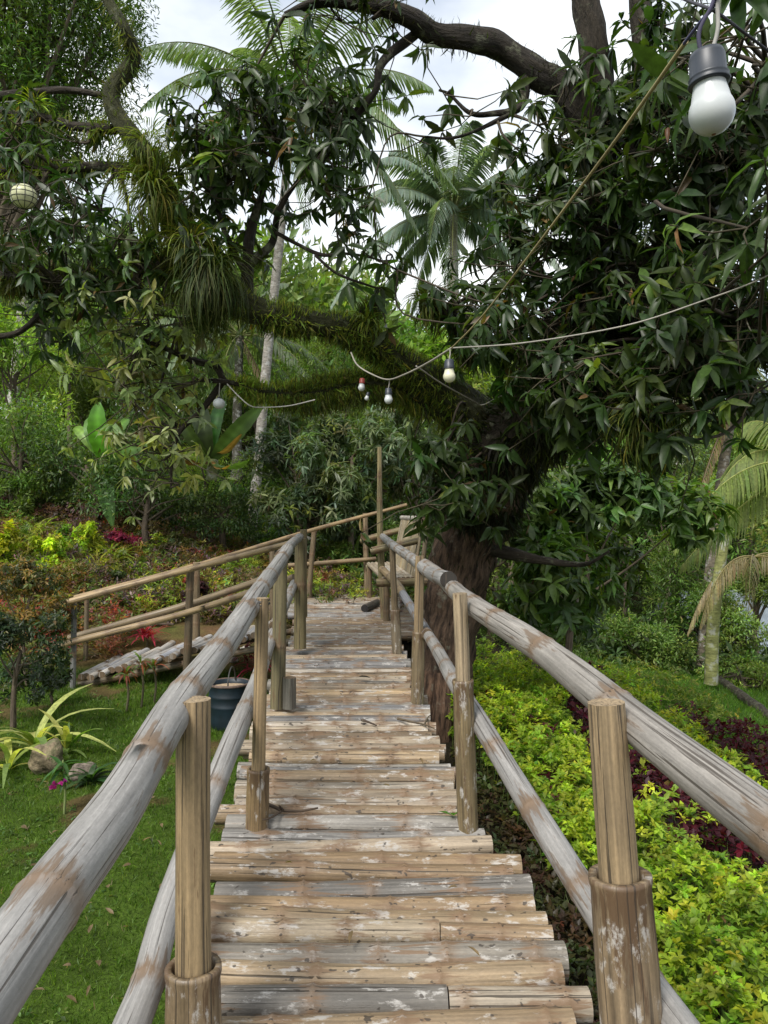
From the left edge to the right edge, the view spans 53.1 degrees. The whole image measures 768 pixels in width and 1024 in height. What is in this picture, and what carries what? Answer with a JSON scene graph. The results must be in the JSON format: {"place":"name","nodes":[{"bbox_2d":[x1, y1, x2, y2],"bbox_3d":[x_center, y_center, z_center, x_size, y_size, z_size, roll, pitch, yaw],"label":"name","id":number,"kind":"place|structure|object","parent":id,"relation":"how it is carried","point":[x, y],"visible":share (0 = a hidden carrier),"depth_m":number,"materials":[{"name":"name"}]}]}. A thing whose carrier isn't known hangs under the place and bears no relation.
{"place":"outdoors","nodes":[
{"label":"outdoors","id":0,"kind":"place"},
{"bbox_2d":[0,409,767,1023],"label":"ground","id":1,"kind":"structure","parent":0,"point":[80,799],"depth_m":5.01,"materials":[{"name":"plant"}]},
{"bbox_2d":[0,518,21,567],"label":"garden shrub","id":2,"kind":"object","parent":1,"relation":"on","point":[10,541],"visible":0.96,"depth_m":11.81,"materials":[{"name":"yellow plant"}]},
{"bbox_2d":[0,470,39,518],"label":"understorey shrub","id":3,"kind":"object","parent":1,"relation":"on","point":[23,503],"visible":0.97,"depth_m":14.53,"materials":[{"name":"green plant"}]},
{"bbox_2d":[0,611,75,729],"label":"dark shrub","id":4,"kind":"object","parent":1,"relation":"on","point":[9,629],"visible":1,"depth_m":6.81,"materials":[{"name":"green plant"}]},
{"bbox_2d":[0,554,78,684],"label":"croton shrub","id":5,"kind":"object","parent":1,"relation":"on","point":[30,578],"visible":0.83,"depth_m":8.16,"materials":[{"name":"green plant"}]},
{"bbox_2d":[0,303,79,476],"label":"broadleaf tree","id":6,"kind":"object","parent":1,"relation":"on","point":[17,379],"visible":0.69,"depth_m":17.09,"materials":[{"name":"green plant"}]},
{"bbox_2d":[0,739,80,787],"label":"striped plant","id":7,"kind":"object","parent":1,"relation":"on","point":[6,748],"visible":0.78,"depth_m":5.91,"materials":[{"name":"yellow plant"}]},
{"bbox_2d":[0,387,90,517],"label":"broadleaf tree","id":8,"kind":"object","parent":1,"relation":"on","point":[20,462],"visible":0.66,"depth_m":14.83,"materials":[{"name":"green plant"}]},
{"bbox_2d":[28,738,63,774],"bbox_3d":[-2.597,1.903,5.936,0.243,0.294,0.260,0,0,40],"label":"rock","id":9,"kind":"object","parent":1,"relation":"on","point":[39,763],"visible":0.77,"depth_m":5.88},
{"bbox_2d":[26,531,68,570],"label":"garden shrub","id":10,"kind":"object","parent":1,"relation":"on","point":[53,543],"visible":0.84,"depth_m":12.01,"materials":[{"name":"green plant"}]},
{"bbox_2d":[13,483,83,523],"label":"understorey shrub","id":11,"kind":"object","parent":1,"relation":"on","point":[58,498],"visible":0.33,"depth_m":14.82,"materials":[{"name":"green plant"}]},
{"bbox_2d":[32,648,73,703],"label":"dark shrub","id":12,"kind":"object","parent":1,"relation":"on","point":[67,677],"visible":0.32,"depth_m":7.58,"materials":[{"name":"green plant"}]},
{"bbox_2d":[0,684,114,758],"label":"striped plant","id":13,"kind":"object","parent":1,"relation":"on","point":[35,737],"visible":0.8,"depth_m":6.37,"materials":[{"name":"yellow plant"}]},
{"bbox_2d":[0,187,118,419],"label":"coconut palm","id":14,"kind":"object","parent":1,"relation":"on","point":[102,228],"visible":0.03,"depth_m":26.04,"materials":[{"name":"green plant"}]},
{"bbox_2d":[40,755,90,813],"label":"balsam plant","id":15,"kind":"object","parent":1,"relation":"on","point":[66,771],"visible":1,"depth_m":5.11,"materials":[{"name":"green plant"}]},
{"bbox_2d":[1,297,134,463],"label":"broadleaf tree","id":16,"kind":"object","parent":1,"relation":"on","point":[85,353],"visible":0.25,"depth_m":21.98,"materials":[{"name":"green plant"}]},
{"bbox_2d":[38,709,99,757],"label":"striped plant","id":17,"kind":"object","parent":1,"relation":"on","point":[67,737],"visible":0.99,"depth_m":6.25,"materials":[{"name":"green plant"}]},
{"bbox_2d":[0,0,160,250],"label":"broadleaf tree","id":18,"kind":"object","parent":1,"relation":"on","point":[30,57],"visible":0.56,"depth_m":10.61,"materials":[{"name":"green plant"}]},
{"bbox_2d":[19,420,143,520],"bbox_3d":[-5.656,-0.601,14.608,2.596,2.335,1.735,0,0,21],"label":"shrub","id":19,"kind":"object","parent":1,"relation":"on","point":[63,471],"visible":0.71,"depth_m":14.41,"materials":[{"name":"green plant"}]},
{"bbox_2d":[0,582,163,666],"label":"rust groundcover","id":20,"kind":"object","parent":1,"relation":"on","point":[104,643],"visible":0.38,"depth_m":10.10,"materials":[{"name":"plant"}]},
{"bbox_2d":[33,364,133,455],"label":"broadleaf tree","id":21,"kind":"object","parent":1,"relation":"on","point":[83,408],"visible":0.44,"depth_m":23.03,"materials":[{"name":"green plant"}]},
{"bbox_2d":[71,520,107,554],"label":"garden shrub","id":22,"kind":"object","parent":1,"relation":"on","point":[88,533],"visible":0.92,"depth_m":12.97,"materials":[{"name":"green plant"}]},
{"bbox_2d":[63,762,117,789],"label":"weed","id":23,"kind":"object","parent":1,"relation":"on","point":[89,775],"visible":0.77,"depth_m":5.66,"materials":[{"name":"green plant"}]},
{"bbox_2d":[73,402,146,525],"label":"banana plant","id":24,"kind":"object","parent":1,"relation":"on","point":[94,420],"visible":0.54,"depth_m":13.85,"materials":[{"name":"green plant"}]},
{"bbox_2d":[44,227,192,462],"bbox_3d":[-8.265,-5.031,24.253,5.366,7.694,4.254,0,0,0],"label":"broadleaf tree","id":25,"kind":"object","parent":1,"relation":"on","point":[162,306],"visible":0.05,"depth_m":24.04,"materials":[{"name":"green plant"}]},
{"bbox_2d":[103,527,141,551],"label":"garden shrub","id":26,"kind":"object","parent":1,"relation":"on","point":[119,536],"visible":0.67,"depth_m":13.35,"materials":[{"name":"red plant"}]},
{"bbox_2d":[0,652,270,1023],"bbox_3d":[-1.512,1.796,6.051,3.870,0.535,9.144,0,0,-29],"label":"moss lawn","id":27,"kind":"structure","parent":1,"relation":"on","point":[163,689],"depth_m":5.33,"materials":[{"name":"green plant"}]},
{"bbox_2d":[77,449,212,550],"bbox_3d":[-4.308,-0.167,14.057,2.342,2.071,1.945,0,0,-41],"label":"shrub","id":28,"kind":"object","parent":1,"relation":"on","point":[148,506],"visible":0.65,"depth_m":13.86,"materials":[{"name":"green plant"}]},
{"bbox_2d":[104,341,216,503],"bbox_3d":[-5.209,-1.817,17.866,2.704,4.356,2.701,0,0,0],"label":"broadleaf tree","id":29,"kind":"object","parent":1,"relation":"on","point":[133,426],"visible":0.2,"depth_m":17.69,"materials":[{"name":"green plant"}]},
{"bbox_2d":[0,509,334,610],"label":"red groundcover","id":30,"kind":"object","parent":1,"relation":"on","point":[184,581],"visible":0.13,"depth_m":12.94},
{"bbox_2d":[158,530,198,563],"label":"garden shrub","id":31,"kind":"object","parent":1,"relation":"on","point":[173,538],"visible":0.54,"depth_m":13.46,"materials":[{"name":"green plant"}]},
{"bbox_2d":[77,620,290,684],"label":"bamboo ramp","id":32,"kind":"structure","parent":1,"relation":"on","point":[169,651],"depth_m":8.39,"materials":[{"name":"beige wood"}]},
{"bbox_2d":[51,541,293,688],"bbox_3d":[-2.161,1.112,8.068,2.762,1.696,0.419,0,0,13],"label":"bamboo handrail","id":33,"kind":"object","parent":32,"relation":"attached to","point":[189,611],"visible":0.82,"depth_m":8.17,"materials":[{"name":"beige wood"}]},
{"bbox_2d":[126,341,243,442],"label":"broadleaf tree","id":34,"kind":"object","parent":1,"relation":"on","point":[200,368],"visible":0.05,"depth_m":26.53,"materials":[{"name":"green plant"}]},
{"bbox_2d":[0,514,401,615],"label":"yellow groundcover","id":35,"kind":"object","parent":1,"relation":"on","point":[230,564],"visible":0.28,"depth_m":12.36,"materials":[{"name":"plant"}]},
{"bbox_2d":[0,498,403,620],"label":"bronze groundcover","id":36,"kind":"object","parent":1,"relation":"on","point":[252,575],"visible":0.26,"depth_m":12.44,"materials":[{"name":"plant"}]},
{"bbox_2d":[0,505,403,623],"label":"olive groundcover","id":37,"kind":"object","parent":1,"relation":"on","point":[93,582],"visible":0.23,"depth_m":12.78,"materials":[{"name":"plant"}]},
{"bbox_2d":[132,444,276,545],"bbox_3d":[-3.511,-0.247,14.974,2.757,2.169,1.948,0,0,-26],"label":"shrub","id":38,"kind":"object","parent":1,"relation":"on","point":[205,482],"visible":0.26,"depth_m":14.91,"materials":[{"name":"green plant"}]},
{"bbox_2d":[0,504,414,643],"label":"garden groundcover","id":39,"kind":"object","parent":1,"relation":"on","point":[225,614],"visible":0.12,"depth_m":12.13,"materials":[{"name":"plant"}]},
{"bbox_2d":[170,481,271,552],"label":"shrub","id":40,"kind":"object","parent":1,"relation":"on","point":[236,505],"visible":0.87,"depth_m":14.20,"materials":[{"name":"green plant"}]},
{"bbox_2d":[179,401,262,480],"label":"banana plant","id":41,"kind":"object","parent":1,"relation":"on","point":[228,440],"visible":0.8,"depth_m":12.93,"materials":[{"name":"plant"}]},
{"bbox_2d":[208,666,248,730],"bbox_3d":[-1.416,1.689,7.045,0.392,0.545,0.392,0,0,0],"label":"bucket","id":42,"kind":"object","parent":1,"relation":"on","point":[225,695],"visible":0.62,"depth_m":6.88,"materials":[{"name":"blue paint"}]},
{"bbox_2d":[129,283,330,479],"bbox_3d":[-4.516,-3.968,24.273,6.469,6.396,7.096,0,0,0],"label":"coconut palm","id":43,"kind":"object","parent":1,"relation":"on","point":[278,347],"visible":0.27,"depth_m":23.88,"materials":[{"name":"green plant"}]},
{"bbox_2d":[67,503,406,660],"bbox_3d":[-1.598,0.858,10.528,1.357,1.995,5.005,0,0,45],"label":"bamboo handrail","id":44,"kind":"object","parent":1,"relation":"on","point":[198,600],"visible":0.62,"depth_m":9.55,"materials":[{"name":"beige wood"}]},
{"bbox_2d":[187,342,307,471],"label":"broadleaf tree","id":45,"kind":"object","parent":1,"relation":"on","point":[229,418],"visible":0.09,"depth_m":25.97,"materials":[{"name":"green plant"}]},
{"bbox_2d":[210,310,348,474],"bbox_3d":[-3.636,-4.194,28.015,5.484,6.436,5.050,0,0,0],"label":"broadleaf tree","id":46,"kind":"object","parent":1,"relation":"on","point":[310,348],"visible":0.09,"depth_m":27.64,"materials":[{"name":"green plant"}]},
{"bbox_2d":[134,0,457,526],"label":"coconut palm","id":47,"kind":"object","parent":1,"relation":"on","point":[169,53],"visible":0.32,"depth_m":17.67,"materials":[{"name":"green plant"}]},
{"bbox_2d":[238,382,359,531],"bbox_3d":[-1.518,-0.661,14.822,2.189,3.741,2.004,0,0,19],"label":"mango sapling","id":48,"kind":"object","parent":1,"relation":"on","point":[272,456],"visible":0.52,"depth_m":14.55,"materials":[{"name":"green plant"}]},
{"bbox_2d":[246,469,366,568],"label":"mango sapling","id":49,"kind":"object","parent":1,"relation":"on","point":[304,500],"visible":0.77,"depth_m":13.50,"materials":[{"name":"green plant"}]},
{"bbox_2d":[270,337,373,424],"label":"broadleaf tree","id":50,"kind":"object","parent":1,"relation":"on","point":[309,369],"visible":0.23,"depth_m":21.39,"materials":[{"name":"green plant"}]},
{"bbox_2d":[279,408,414,577],"bbox_3d":[-0.585,-0.247,14.107,2.513,3.327,2.474,0,0,0],"label":"mango sapling","id":51,"kind":"object","parent":1,"relation":"on","point":[353,486],"visible":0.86,"depth_m":13.61,"materials":[{"name":"green plant"}]},
{"bbox_2d":[320,539,377,574],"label":"understorey shrub","id":52,"kind":"object","parent":1,"relation":"on","point":[345,553],"visible":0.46,"depth_m":13.93,"materials":[{"name":"green plant"}]},
{"bbox_2d":[321,492,399,563],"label":"mango sapling","id":53,"kind":"object","parent":1,"relation":"on","point":[373,507],"visible":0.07,"depth_m":14.74,"materials":[{"name":"green plant"}]},
{"bbox_2d":[0,0,767,742],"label":"mango tree","id":54,"kind":"object","parent":1,"relation":"on","point":[500,452],"visible":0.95,"depth_m":5.62,"materials":[{"name":"green plant"}]},
{"bbox_2d":[10,183,37,209],"bbox_3d":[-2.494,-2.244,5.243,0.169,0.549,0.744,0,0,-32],"label":"shell lantern","id":55,"kind":"object","parent":54,"relation":"hanging from","point":[23,196],"visible":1,"depth_m":4.95,"materials":[{"name":"metal"}]},
{"bbox_2d":[108,104,186,188],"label":"hanging fern","id":56,"kind":"object","parent":54,"relation":"hanging from","point":[154,134],"visible":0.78,"depth_m":5.70,"materials":[{"name":"plant"}]},
{"bbox_2d":[97,148,208,258],"bbox_3d":[-1.726,-2.283,5.777,0.784,0.738,0.880,0,0,0],"label":"hanging fern","id":57,"kind":"object","parent":54,"relation":"hanging from","point":[152,216],"visible":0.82,"depth_m":5.70,"materials":[{"name":"plant"}]},
{"bbox_2d":[143,217,239,288],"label":"hanging fern","id":58,"kind":"object","parent":54,"relation":"hanging from","point":[173,254],"visible":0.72,"depth_m":5.71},
{"bbox_2d":[144,211,275,350],"bbox_3d":[-1.321,-1.681,5.840,1.010,0.911,1.055,0,0,0],"label":"hanging fern","id":59,"kind":"object","parent":54,"relation":"hanging from","point":[210,301],"visible":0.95,"depth_m":5.74,"materials":[{"name":"plant"}]},
{"bbox_2d":[346,301,389,350],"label":"hanging fern","id":60,"kind":"object","parent":54,"relation":"attached to","point":[366,313],"visible":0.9,"depth_m":6.44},
{"bbox_2d":[350,349,451,379],"bbox_3d":[0.103,-1.047,5.019,0.156,0.486,2.478,0,0,-14],"label":"cable","id":61,"kind":"object","parent":54,"relation":"attached to","point":[433,359],"visible":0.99,"depth_m":5.04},
{"bbox_2d":[451,41,688,348],"bbox_3d":[0.433,-0.782,2.502,0.068,0.101,2.605,0,0,-3],"label":"twine","id":62,"kind":"object","parent":61,"relation":"attached to","point":[661,76],"visible":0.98,"depth_m":1.77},
{"bbox_2d":[682,0,716,44],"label":"electric wire","id":63,"kind":"object","parent":62,"relation":"attached to","point":[692,32],"visible":0.68,"depth_m":1.14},
{"bbox_2d":[688,0,735,136],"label":"light bulb","id":64,"kind":"object","parent":63,"relation":"hanging from","point":[712,111],"visible":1,"depth_m":1.00,"materials":[{"name":"glass"}]},
{"bbox_2d":[683,0,767,52],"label":"electric wire","id":65,"kind":"object","parent":63,"relation":"attached to","point":[740,29],"visible":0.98,"depth_m":1.09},
{"bbox_2d":[400,277,459,334],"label":"hanging fern","id":66,"kind":"object","parent":54,"relation":"hanging from","point":[423,312],"visible":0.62,"depth_m":6.26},
{"bbox_2d":[450,275,767,348],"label":"cable","id":67,"kind":"object","parent":54,"relation":"attached to","point":[614,327],"visible":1,"depth_m":3.72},
{"bbox_2d":[588,369,702,482],"bbox_3d":[1.700,-0.535,4.903,0.789,0.714,0.784,0,0,0],"label":"hanging fern","id":68,"kind":"object","parent":54,"relation":"hanging from","point":[632,447],"visible":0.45,"depth_m":4.77,"materials":[{"name":"plant"}]},
{"bbox_2d":[0,207,767,589],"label":"woods","id":69,"kind":"object","parent":1,"relation":"on","point":[310,283],"visible":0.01,"depth_m":31.35,"materials":[{"name":"plant"}]},
{"bbox_2d":[0,413,767,682],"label":"woodland undergrowth","id":70,"kind":"object","parent":1,"relation":"on","point":[612,645],"visible":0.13,"depth_m":15.95,"materials":[{"name":"plant"}]},
{"bbox_2d":[353,405,443,515],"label":"mango sapling","id":71,"kind":"object","parent":1,"relation":"on","point":[396,489],"visible":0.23,"depth_m":14.97,"materials":[{"name":"green plant"}]},
{"bbox_2d":[210,594,593,1023],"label":"bamboo walkway","id":72,"kind":"structure","parent":1,"relation":"on","point":[377,867],"depth_m":2.81,"materials":[{"name":"beige wood"}]},
{"bbox_2d":[0,530,306,1023],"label":"bamboo railing","id":73,"kind":"object","parent":72,"relation":"attached to","point":[43,906],"visible":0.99,"depth_m":1.89,"materials":[{"name":"beige wood"}]},
{"bbox_2d":[377,447,384,618],"bbox_3d":[-0.033,0.266,9.377,0.131,2.106,0.193,0,0,44],"label":"bamboo pole","id":74,"kind":"object","parent":72,"relation":"on","point":[381,560],"visible":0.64,"depth_m":9.35,"materials":[{"name":"beige wood"}]},
{"bbox_2d":[360,516,428,620],"bbox_3d":[0.124,0.734,10.390,0.843,1.371,2.991,0,0,-7],"label":"bamboo bench","id":75,"kind":"object","parent":72,"relation":"on","point":[405,572],"visible":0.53,"depth_m":9.35,"materials":[{"name":"beige wood"}]},
{"bbox_2d":[379,533,767,1023],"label":"bamboo railing","id":76,"kind":"object","parent":72,"relation":"attached to","point":[610,894],"visible":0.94,"depth_m":1.76,"materials":[{"name":"beige wood"}]},
{"bbox_2d":[392,315,498,464],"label":"broadleaf tree","id":77,"kind":"object","parent":1,"relation":"on","point":[428,347],"visible":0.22,"depth_m":19.42,"materials":[{"name":"green plant"}]},
{"bbox_2d":[330,120,570,318],"bbox_3d":[2.863,-8.073,29.779,9.127,13.666,8.896,0,0,29],"label":"coconut palm","id":78,"kind":"object","parent":1,"relation":"on","point":[451,219],"visible":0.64,"depth_m":29.49,"materials":[{"name":"green plant"}]},
{"bbox_2d":[485,558,518,644],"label":"broadleaf tree","id":79,"kind":"object","parent":1,"relation":"on","point":[496,585],"visible":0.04,"depth_m":11.82,"materials":[{"name":"green plant"}]},
{"bbox_2d":[449,741,599,1023],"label":"dark groundcover","id":80,"kind":"object","parent":1,"relation":"on","point":[558,914],"visible":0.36,"depth_m":4.20,"materials":[{"name":"green plant"}]},
{"bbox_2d":[476,617,697,682],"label":"bank undergrowth","id":81,"kind":"object","parent":1,"relation":"on","point":[581,648],"visible":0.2,"depth_m":12.24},
{"bbox_2d":[445,638,767,1023],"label":"lime groundcover","id":82,"kind":"object","parent":1,"relation":"on","point":[716,950],"visible":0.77,"depth_m":3.98,"materials":[{"name":"green plant"}]},
{"bbox_2d":[490,458,741,714],"bbox_3d":[2.330,0.840,8.736,3.098,3.073,2.044,0,0,-23],"label":"mango bush","id":83,"kind":"object","parent":1,"relation":"on","point":[570,601],"visible":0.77,"depth_m":8.44,"materials":[{"name":"green plant"}]},
{"bbox_2d":[474,660,767,880],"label":"burgundy groundcover","id":84,"kind":"object","parent":1,"relation":"on","point":[720,831],"visible":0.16,"depth_m":5.34,"materials":[{"name":"purple plant"}]},
{"bbox_2d":[560,440,692,617],"bbox_3d":[7.835,0.460,24.702,4.614,7.402,4.350,0,0,0],"label":"broadleaf tree","id":85,"kind":"object","parent":1,"relation":"on","point":[650,531],"visible":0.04,"depth_m":24.16,"materials":[{"name":"green plant"}]},
{"bbox_2d":[594,607,697,670],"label":"shrub","id":86,"kind":"object","parent":1,"relation":"on","point":[660,634],"visible":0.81,"depth_m":12.76,"materials":[{"name":"green plant"}]},
{"bbox_2d":[552,673,767,882],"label":"lime groundcover","id":87,"kind":"object","parent":1,"relation":"on","point":[687,811],"visible":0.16,"depth_m":5.02,"materials":[{"name":"green plant"}]},
{"bbox_2d":[617,432,711,622],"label":"broadleaf tree","id":88,"kind":"object","parent":1,"relation":"on","point":[685,460],"visible":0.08,"depth_m":17.96,"materials":[{"name":"green plant"}]},
{"bbox_2d":[638,492,705,639],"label":"broadleaf tree","id":89,"kind":"object","parent":1,"relation":"on","point":[673,562],"visible":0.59,"depth_m":14.59,"materials":[{"name":"green plant"}]},
{"bbox_2d":[598,654,748,736],"bbox_3d":[3.855,2.412,10.306,1.583,0.444,3.500,0,0,0],"label":"yellow groundcover","id":90,"kind":"object","parent":1,"relation":"on","point":[704,703],"visible":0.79,"depth_m":10.31,"materials":[{"name":"green plant"}]},
{"bbox_2d":[594,665,767,788],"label":"lime groundcover","id":91,"kind":"object","parent":1,"relation":"on","point":[734,761],"visible":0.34,"depth_m":7.97,"materials":[{"name":"green plant"}]},
{"bbox_2d":[612,364,767,665],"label":"coconut palm","id":92,"kind":"object","parent":1,"relation":"on","point":[723,460],"visible":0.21,"depth_m":13.91,"materials":[{"name":"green plant"}]},
{"bbox_2d":[653,581,744,643],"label":"shrub","id":93,"kind":"object","parent":1,"relation":"on","point":[676,620],"visible":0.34,"depth_m":14.52,"materials":[{"name":"green plant"}]},
{"bbox_2d":[647,590,767,656],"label":"house","id":94,"kind":"structure","parent":1,"relation":"on","point":[764,617],"depth_m":18.11,"materials":[{"name":"metal"}]},
{"bbox_2d":[684,567,736,672],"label":"shrub","id":95,"kind":"object","parent":1,"relation":"on","point":[703,589],"visible":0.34,"depth_m":13.80,"materials":[{"name":"green plant"}]},
{"bbox_2d":[657,696,767,784],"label":"burgundy groundcover","id":96,"kind":"object","parent":1,"relation":"on","point":[740,726],"visible":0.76,"depth_m":7.96,"materials":[{"name":"purple plant"}]},
{"bbox_2d":[669,415,760,581],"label":"broadleaf tree","id":97,"kind":"object","parent":1,"relation":"on","point":[710,446],"visible":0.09,"depth_m":26.54,"materials":[{"name":"green plant"}]},
{"bbox_2d":[674,420,767,574],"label":"young coconut palm","id":98,"kind":"object","parent":1,"relation":"on","point":[740,467],"visible":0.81,"depth_m":9.35,"materials":[{"name":"green plant"}]},
{"bbox_2d":[680,662,767,719],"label":"edging log","id":99,"kind":"object","parent":1,"relation":"on","point":[743,696],"visible":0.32,"depth_m":10.91,"materials":[{"name":"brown wood"}]},
{"bbox_2d":[687,521,767,685],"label":"palm with dead fronds","id":100,"kind":"object","parent":1,"relation":"on","point":[712,595],"visible":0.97,"depth_m":11.42,"materials":[{"name":"green plant"}]},
{"bbox_2d":[694,653,767,690],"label":"shrub","id":101,"kind":"object","parent":1,"relation":"on","point":[754,674],"visible":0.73,"depth_m":12.10,"materials":[{"name":"green plant"}]},
{"bbox_2d":[697,472,767,589],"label":"broadleaf tree","id":102,"kind":"object","parent":1,"relation":"on","point":[756,545],"visible":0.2,"depth_m":18.25,"materials":[{"name":"green plant"}]},
{"bbox_2d":[703,598,767,660],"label":"shrub","id":103,"kind":"object","parent":1,"relation":"on","point":[739,630],"visible":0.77,"depth_m":13.27,"materials":[{"name":"green plant"}]},
{"bbox_2d":[730,561,767,654],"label":"shrub","id":104,"kind":"object","parent":1,"relation":"on","point":[760,596],"visible":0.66,"depth_m":14.12,"materials":[{"name":"green plant"}]},
{"bbox_2d":[0,0,767,411],"label":"sky","id":105,"kind":"structure","parent":0,"point":[542,24],"materials":[{"name":"white"}]},
{"bbox_2d":[559,642,767,785],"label":"slope grass","id":106,"kind":"structure","parent":0,"point":[733,703],"depth_m":11.12,"materials":[{"name":"green plant"}]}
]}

